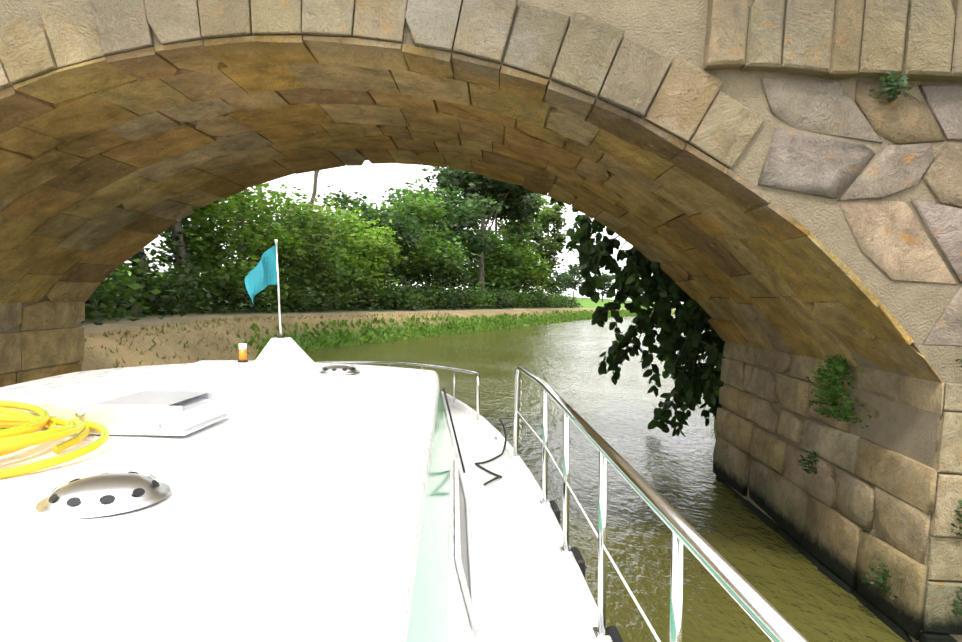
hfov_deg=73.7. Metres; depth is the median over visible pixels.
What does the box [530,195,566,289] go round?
poplar tree
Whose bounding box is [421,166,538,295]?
pine tree
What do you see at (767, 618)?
boat railing
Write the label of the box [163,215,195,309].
tree
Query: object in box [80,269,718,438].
terrain
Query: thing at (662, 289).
foliage
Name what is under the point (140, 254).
tree
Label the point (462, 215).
tree
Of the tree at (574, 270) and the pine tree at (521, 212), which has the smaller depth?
the pine tree at (521, 212)
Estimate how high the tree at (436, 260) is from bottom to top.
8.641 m
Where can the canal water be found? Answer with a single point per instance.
(803, 595)
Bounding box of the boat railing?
[315,361,808,641]
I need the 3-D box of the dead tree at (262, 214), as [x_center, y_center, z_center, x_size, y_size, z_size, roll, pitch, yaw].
[-10.508,-5.752,30.278,2.554,10.404,1.694,3,3,-18]
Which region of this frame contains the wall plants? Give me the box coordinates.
[798,71,961,616]
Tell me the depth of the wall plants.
5.79 m
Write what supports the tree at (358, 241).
on the terrain
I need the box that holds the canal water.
[304,314,905,641]
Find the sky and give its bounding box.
[124,160,683,303]
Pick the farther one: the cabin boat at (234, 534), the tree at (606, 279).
the tree at (606, 279)
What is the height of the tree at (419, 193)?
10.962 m
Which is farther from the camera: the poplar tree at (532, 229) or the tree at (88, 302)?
the poplar tree at (532, 229)
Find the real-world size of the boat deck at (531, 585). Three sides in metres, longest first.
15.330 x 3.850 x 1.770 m
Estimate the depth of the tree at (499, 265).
62.39 m
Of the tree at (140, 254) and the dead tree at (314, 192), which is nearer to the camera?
the tree at (140, 254)
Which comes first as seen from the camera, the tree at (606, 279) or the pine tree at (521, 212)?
the pine tree at (521, 212)
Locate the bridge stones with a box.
[0,0,961,641]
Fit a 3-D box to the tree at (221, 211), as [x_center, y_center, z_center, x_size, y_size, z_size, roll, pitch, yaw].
[-10.187,-3.229,26.681,6.976,6.719,7.125,2,3,-31]
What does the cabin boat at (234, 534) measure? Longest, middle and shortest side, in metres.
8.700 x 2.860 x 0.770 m
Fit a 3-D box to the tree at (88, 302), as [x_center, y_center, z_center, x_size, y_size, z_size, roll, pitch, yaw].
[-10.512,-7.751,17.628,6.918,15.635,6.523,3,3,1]
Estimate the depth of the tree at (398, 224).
39.70 m
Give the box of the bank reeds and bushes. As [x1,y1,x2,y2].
[81,233,652,369]
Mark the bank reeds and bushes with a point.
(163, 292)
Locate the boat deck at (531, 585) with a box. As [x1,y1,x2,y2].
[441,391,612,641]
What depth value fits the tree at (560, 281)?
221.72 m
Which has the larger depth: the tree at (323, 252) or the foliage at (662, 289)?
the tree at (323, 252)
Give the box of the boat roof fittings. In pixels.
[0,239,359,518]
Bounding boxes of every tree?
[85,294,96,314]
[115,248,156,314]
[149,182,317,312]
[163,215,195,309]
[221,182,372,310]
[254,183,263,304]
[288,195,415,308]
[306,170,319,273]
[316,185,432,307]
[352,185,475,303]
[372,179,508,290]
[382,179,480,301]
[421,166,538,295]
[458,222,538,291]
[459,192,547,245]
[484,235,556,296]
[493,197,539,255]
[502,205,544,250]
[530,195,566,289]
[540,270,574,295]
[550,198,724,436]
[561,263,584,297]
[594,272,615,301]
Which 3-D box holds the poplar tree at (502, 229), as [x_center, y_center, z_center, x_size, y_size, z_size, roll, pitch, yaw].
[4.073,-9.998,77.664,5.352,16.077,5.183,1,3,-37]
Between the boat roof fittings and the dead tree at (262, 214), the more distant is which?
the dead tree at (262, 214)
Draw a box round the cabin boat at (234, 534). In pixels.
[0,363,474,641]
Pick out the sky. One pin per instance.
(366, 179)
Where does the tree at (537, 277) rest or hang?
on the terrain

